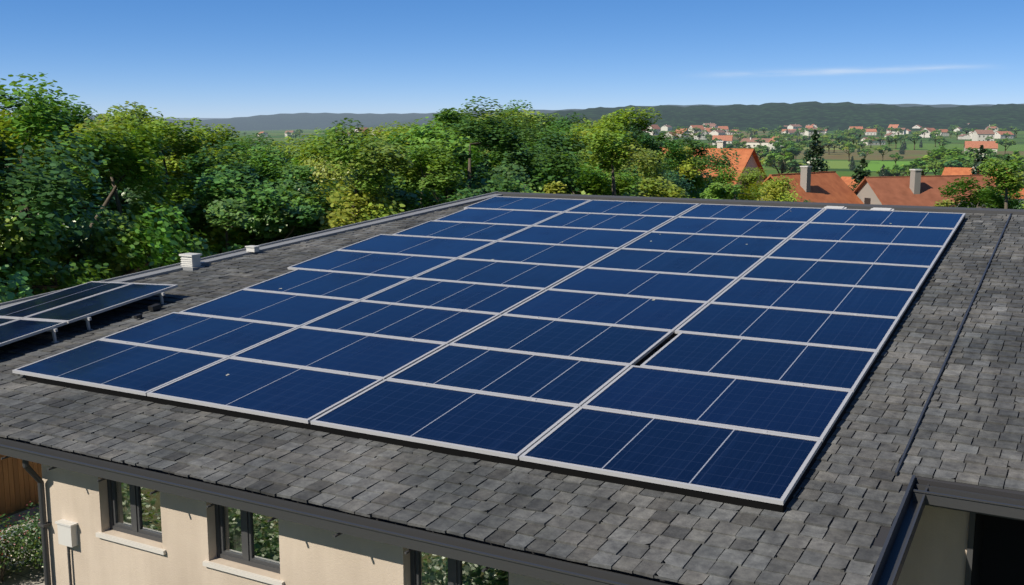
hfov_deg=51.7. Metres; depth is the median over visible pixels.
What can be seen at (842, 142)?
tree
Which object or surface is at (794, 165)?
tree
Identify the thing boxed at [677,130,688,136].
house
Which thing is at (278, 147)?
tree
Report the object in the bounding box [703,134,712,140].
tree
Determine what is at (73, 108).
tree
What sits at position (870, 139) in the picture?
tree
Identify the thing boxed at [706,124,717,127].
house
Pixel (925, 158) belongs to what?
tree
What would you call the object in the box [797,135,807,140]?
tree
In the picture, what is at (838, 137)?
tree
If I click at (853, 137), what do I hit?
tree
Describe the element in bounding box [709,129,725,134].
house
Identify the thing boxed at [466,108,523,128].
tree
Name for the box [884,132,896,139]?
house
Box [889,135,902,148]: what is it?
tree
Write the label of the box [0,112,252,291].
tree
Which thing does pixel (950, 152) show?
tree
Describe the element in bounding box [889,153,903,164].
tree
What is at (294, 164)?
tree
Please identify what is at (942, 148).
tree
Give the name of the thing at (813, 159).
conifer
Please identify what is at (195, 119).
hill
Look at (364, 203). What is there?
tree
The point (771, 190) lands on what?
bush
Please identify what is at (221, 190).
tree
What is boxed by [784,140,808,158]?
tree
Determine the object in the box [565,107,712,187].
tree
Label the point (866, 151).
tree
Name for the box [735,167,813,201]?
tree
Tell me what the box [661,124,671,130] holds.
house
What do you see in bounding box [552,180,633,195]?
tree
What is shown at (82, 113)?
tree
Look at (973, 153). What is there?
tree
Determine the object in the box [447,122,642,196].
tree
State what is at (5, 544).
flower shrub
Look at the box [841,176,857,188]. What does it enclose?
roof
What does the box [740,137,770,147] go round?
house
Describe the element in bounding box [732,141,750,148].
tree
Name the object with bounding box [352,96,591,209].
tree
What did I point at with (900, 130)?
tree
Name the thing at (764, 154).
tree
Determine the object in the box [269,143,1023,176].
field parcels
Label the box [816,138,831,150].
tree
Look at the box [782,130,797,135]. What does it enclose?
house
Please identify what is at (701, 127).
house
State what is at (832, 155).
ground
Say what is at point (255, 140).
tree
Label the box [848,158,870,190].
conifer
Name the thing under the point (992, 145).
house
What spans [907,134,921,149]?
tree
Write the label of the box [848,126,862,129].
house
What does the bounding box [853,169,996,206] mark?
house
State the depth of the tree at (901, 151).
591.88 m
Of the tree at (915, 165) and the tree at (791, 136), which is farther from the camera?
the tree at (791, 136)
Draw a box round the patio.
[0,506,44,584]
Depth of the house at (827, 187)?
87.47 m
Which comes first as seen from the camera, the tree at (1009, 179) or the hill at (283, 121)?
the tree at (1009, 179)
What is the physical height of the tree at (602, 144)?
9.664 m
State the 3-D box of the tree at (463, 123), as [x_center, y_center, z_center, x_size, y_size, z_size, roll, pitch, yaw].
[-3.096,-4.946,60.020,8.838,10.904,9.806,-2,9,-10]
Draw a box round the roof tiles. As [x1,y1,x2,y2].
[0,196,1023,584]
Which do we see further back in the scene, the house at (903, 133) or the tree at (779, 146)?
the house at (903, 133)
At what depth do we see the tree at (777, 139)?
612.72 m
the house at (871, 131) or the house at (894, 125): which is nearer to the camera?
the house at (871, 131)
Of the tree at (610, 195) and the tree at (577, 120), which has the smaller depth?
the tree at (610, 195)
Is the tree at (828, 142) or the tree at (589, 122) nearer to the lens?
the tree at (589, 122)
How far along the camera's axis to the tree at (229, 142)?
65.98 m
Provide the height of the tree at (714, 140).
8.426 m
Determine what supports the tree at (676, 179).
on the ground
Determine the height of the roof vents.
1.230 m
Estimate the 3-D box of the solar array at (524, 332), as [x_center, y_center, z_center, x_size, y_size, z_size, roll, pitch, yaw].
[1.019,-0.204,19.596,11.998,1.960,14.768,5,10,29]
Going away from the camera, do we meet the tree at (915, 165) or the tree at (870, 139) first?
the tree at (915, 165)
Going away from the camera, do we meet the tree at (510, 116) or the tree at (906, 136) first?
the tree at (510, 116)
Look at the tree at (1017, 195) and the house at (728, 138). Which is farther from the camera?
the house at (728, 138)
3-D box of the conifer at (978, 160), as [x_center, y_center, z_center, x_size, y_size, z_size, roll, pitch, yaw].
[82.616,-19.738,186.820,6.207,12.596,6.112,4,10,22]
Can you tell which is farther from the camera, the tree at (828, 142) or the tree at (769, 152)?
the tree at (828, 142)
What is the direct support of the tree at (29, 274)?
on the ground
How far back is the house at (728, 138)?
751.72 m
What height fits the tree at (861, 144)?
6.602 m
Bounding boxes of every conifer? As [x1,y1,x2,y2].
[798,130,829,172]
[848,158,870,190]
[969,145,993,181]
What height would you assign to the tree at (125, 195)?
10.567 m
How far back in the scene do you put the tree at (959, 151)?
279.74 m
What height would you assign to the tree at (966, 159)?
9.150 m
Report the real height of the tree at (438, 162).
9.181 m
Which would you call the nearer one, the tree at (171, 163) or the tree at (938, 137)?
the tree at (171, 163)
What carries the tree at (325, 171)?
on the ground
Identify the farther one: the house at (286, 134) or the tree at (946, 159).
the house at (286, 134)
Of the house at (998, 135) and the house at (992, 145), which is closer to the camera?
the house at (992, 145)
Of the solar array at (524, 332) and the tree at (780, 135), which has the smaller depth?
the solar array at (524, 332)
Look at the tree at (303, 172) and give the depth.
46.31 m
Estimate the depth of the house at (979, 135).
825.60 m
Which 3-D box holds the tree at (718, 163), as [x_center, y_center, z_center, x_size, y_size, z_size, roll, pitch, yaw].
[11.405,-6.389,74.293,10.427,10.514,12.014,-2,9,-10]
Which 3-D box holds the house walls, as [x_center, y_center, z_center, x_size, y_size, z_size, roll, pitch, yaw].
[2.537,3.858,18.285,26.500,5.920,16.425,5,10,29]
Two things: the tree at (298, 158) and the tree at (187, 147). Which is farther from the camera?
the tree at (298, 158)
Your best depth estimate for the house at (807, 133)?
1117.94 m
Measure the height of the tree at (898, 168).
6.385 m
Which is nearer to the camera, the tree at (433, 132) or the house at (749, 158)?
the tree at (433, 132)
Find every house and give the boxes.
[284,131,295,136]
[646,125,660,134]
[660,141,766,190]
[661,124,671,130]
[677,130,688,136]
[688,125,704,134]
[694,131,706,139]
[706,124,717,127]
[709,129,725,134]
[712,135,732,144]
[718,126,728,133]
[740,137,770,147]
[761,166,863,203]
[768,137,784,148]
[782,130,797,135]
[787,124,801,128]
[803,127,824,135]
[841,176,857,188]
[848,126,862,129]
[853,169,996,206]
[859,137,885,144]
[863,129,876,134]
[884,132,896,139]
[886,128,906,134]
[888,124,899,127]
[919,127,931,137]
[936,129,948,135]
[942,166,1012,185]
[958,134,970,138]
[964,141,997,154]
[972,129,994,140]
[994,131,1013,138]
[1002,188,1023,198]
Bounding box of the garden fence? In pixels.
[0,454,41,515]
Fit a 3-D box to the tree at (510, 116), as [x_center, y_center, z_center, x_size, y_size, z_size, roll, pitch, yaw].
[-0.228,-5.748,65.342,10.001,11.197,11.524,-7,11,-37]
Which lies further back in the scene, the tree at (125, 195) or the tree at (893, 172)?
the tree at (893, 172)
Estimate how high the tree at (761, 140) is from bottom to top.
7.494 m
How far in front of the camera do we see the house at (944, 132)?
1082.58 m
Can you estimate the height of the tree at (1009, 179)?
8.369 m
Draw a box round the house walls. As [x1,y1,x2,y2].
[1,456,1023,584]
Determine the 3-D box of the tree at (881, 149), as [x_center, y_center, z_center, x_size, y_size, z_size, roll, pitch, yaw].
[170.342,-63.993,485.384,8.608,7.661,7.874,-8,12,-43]
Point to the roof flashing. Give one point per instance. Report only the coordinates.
(132, 277)
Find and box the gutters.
[0,438,1023,584]
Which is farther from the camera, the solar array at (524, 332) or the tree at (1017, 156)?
the tree at (1017, 156)
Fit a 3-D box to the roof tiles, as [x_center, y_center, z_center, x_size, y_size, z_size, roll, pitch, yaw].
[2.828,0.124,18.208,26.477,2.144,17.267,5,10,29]
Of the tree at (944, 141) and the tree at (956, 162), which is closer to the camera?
the tree at (956, 162)
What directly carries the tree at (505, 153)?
on the ground
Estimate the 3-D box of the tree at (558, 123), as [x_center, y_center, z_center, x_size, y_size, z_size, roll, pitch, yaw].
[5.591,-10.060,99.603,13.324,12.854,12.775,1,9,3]
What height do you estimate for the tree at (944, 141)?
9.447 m
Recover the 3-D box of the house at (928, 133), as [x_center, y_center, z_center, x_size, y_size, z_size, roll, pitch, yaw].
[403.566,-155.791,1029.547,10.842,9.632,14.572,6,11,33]
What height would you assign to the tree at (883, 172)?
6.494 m
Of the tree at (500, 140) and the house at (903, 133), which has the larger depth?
the house at (903, 133)
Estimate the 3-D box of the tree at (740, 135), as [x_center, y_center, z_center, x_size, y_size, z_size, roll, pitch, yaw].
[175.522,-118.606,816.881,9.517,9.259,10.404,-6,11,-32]
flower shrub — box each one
[0,514,42,581]
[1,501,42,566]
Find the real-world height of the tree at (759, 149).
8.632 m
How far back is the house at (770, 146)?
714.89 m
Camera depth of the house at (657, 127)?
1188.11 m
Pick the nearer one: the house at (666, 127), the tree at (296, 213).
the tree at (296, 213)
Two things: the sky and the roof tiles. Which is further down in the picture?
the roof tiles
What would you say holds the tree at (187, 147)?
on the ground
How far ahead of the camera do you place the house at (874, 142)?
795.92 m
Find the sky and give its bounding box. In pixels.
[0,0,1023,117]
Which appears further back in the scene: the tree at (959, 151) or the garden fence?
the tree at (959, 151)
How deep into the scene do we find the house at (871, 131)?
1140.58 m
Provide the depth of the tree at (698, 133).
876.94 m
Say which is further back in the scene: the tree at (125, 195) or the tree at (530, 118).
the tree at (530, 118)
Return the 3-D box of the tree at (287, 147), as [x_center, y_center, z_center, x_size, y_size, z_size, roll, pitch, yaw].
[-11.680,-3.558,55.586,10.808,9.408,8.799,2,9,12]
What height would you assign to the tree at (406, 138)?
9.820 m
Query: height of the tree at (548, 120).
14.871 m
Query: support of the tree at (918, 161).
on the ground
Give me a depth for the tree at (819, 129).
1074.14 m
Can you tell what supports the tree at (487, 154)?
on the ground
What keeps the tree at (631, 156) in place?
on the ground
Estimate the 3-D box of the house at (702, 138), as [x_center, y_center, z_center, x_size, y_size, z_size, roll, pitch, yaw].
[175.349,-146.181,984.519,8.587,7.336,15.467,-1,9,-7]
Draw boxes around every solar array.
[0,281,177,346]
[12,196,965,512]
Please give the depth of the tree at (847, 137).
724.88 m
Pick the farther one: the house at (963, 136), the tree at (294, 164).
the house at (963, 136)
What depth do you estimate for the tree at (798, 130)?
1021.21 m
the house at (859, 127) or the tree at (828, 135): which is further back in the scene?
the house at (859, 127)
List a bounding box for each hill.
[4,113,437,130]
[155,118,227,119]
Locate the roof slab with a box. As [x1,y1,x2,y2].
[0,215,1023,584]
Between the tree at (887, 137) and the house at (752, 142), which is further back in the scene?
the house at (752, 142)
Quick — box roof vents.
[177,206,893,270]
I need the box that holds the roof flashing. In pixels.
[0,191,1023,475]
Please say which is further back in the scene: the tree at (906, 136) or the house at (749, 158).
the tree at (906, 136)
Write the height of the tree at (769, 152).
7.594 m
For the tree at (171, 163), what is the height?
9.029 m
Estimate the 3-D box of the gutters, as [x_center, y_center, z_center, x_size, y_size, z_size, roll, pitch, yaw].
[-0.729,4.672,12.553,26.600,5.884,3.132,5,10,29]
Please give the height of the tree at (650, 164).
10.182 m
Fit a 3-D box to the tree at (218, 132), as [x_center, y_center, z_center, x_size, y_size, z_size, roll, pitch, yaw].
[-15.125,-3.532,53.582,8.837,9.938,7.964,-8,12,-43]
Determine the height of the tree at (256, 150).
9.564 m
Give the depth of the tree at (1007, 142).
555.81 m
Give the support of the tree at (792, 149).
on the ground
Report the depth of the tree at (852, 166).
382.51 m
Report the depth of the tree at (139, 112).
45.38 m
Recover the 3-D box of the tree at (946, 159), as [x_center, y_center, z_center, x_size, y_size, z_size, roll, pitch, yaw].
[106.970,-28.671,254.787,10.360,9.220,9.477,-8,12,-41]
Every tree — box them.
[0,72,210,292]
[0,88,103,218]
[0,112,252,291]
[0,129,118,302]
[3,85,193,209]
[6,116,271,246]
[69,103,93,127]
[70,109,223,209]
[91,140,341,266]
[127,145,296,239]
[160,145,412,266]
[180,123,239,185]
[208,133,288,175]
[210,135,249,157]
[221,138,340,198]
[226,136,253,154]
[228,124,446,247]
[237,131,398,187]
[262,140,294,158]
[265,118,466,217]
[271,135,337,157]
[271,144,344,170]
[290,127,420,212]
[330,142,533,226]
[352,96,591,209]
[352,120,416,139]
[378,125,459,202]
[395,122,496,195]
[427,108,527,167]
[438,116,576,200]
[441,119,515,167]
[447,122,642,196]
[454,100,613,134]
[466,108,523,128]
[475,108,568,149]
[477,120,674,196]
[529,128,694,197]
[533,113,563,125]
[542,129,667,173]
[547,117,576,131]
[551,124,688,196]
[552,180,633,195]
[553,112,636,143]
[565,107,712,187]
[573,120,636,164]
[592,120,651,165]
[597,117,642,144]
[606,125,712,193]
[635,126,742,199]
[693,132,703,142]
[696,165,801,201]
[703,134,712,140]
[710,138,722,144]
[726,143,734,147]
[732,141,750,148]
[733,133,746,142]
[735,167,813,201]
[751,145,769,160]
[755,138,764,144]
[758,151,768,166]
[760,152,802,173]
[768,150,784,166]
[769,137,786,145]
[772,142,799,165]
[775,133,785,137]
[782,145,801,161]
[784,134,798,139]
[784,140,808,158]
[794,129,804,136]
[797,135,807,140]
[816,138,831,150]
[817,127,824,132]
[820,133,833,147]
[821,139,836,154]
[832,134,845,148]
[838,140,851,151]
[839,142,860,160]
[840,134,853,141]
[848,135,859,143]
[848,156,855,169]
[857,142,866,151]
[858,149,873,157]
[865,136,875,147]
[873,145,892,160]
[876,167,897,175]
[878,164,887,175]
[882,135,894,148]
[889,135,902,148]
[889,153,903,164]
[889,164,913,175]
[893,128,903,134]
[898,134,909,140]
[899,142,905,153]
[900,162,926,175]
[905,158,938,175]
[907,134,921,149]
[921,152,944,174]
[928,135,942,146]
[928,145,948,155]
[928,148,963,159]
[929,130,941,139]
[930,150,970,159]
[933,154,965,166]
[934,138,950,145]
[934,158,1023,208]
[936,155,973,169]
[936,156,974,168]
[964,147,996,159]
[972,181,1023,208]
[989,154,1014,166]
[995,138,1015,153]
[1001,150,1023,173]
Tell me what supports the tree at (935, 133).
on the ground
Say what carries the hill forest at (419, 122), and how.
on the hill at (283, 121)
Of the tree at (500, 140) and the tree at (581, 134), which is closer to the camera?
the tree at (500, 140)
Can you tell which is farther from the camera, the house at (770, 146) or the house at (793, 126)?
the house at (793, 126)
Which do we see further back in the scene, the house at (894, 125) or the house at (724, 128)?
the house at (894, 125)
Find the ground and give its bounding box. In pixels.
[0,127,1023,518]
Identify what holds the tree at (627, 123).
on the ground
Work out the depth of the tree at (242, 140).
88.23 m
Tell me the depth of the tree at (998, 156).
287.87 m
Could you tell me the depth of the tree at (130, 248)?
28.33 m
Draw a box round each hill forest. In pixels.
[309,103,1023,129]
[383,101,1023,130]
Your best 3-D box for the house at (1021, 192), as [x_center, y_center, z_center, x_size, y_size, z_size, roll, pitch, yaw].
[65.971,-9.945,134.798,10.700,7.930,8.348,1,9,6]
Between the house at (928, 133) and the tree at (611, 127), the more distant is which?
the house at (928, 133)
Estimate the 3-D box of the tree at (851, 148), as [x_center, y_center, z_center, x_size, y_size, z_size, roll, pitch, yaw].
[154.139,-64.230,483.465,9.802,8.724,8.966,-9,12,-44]

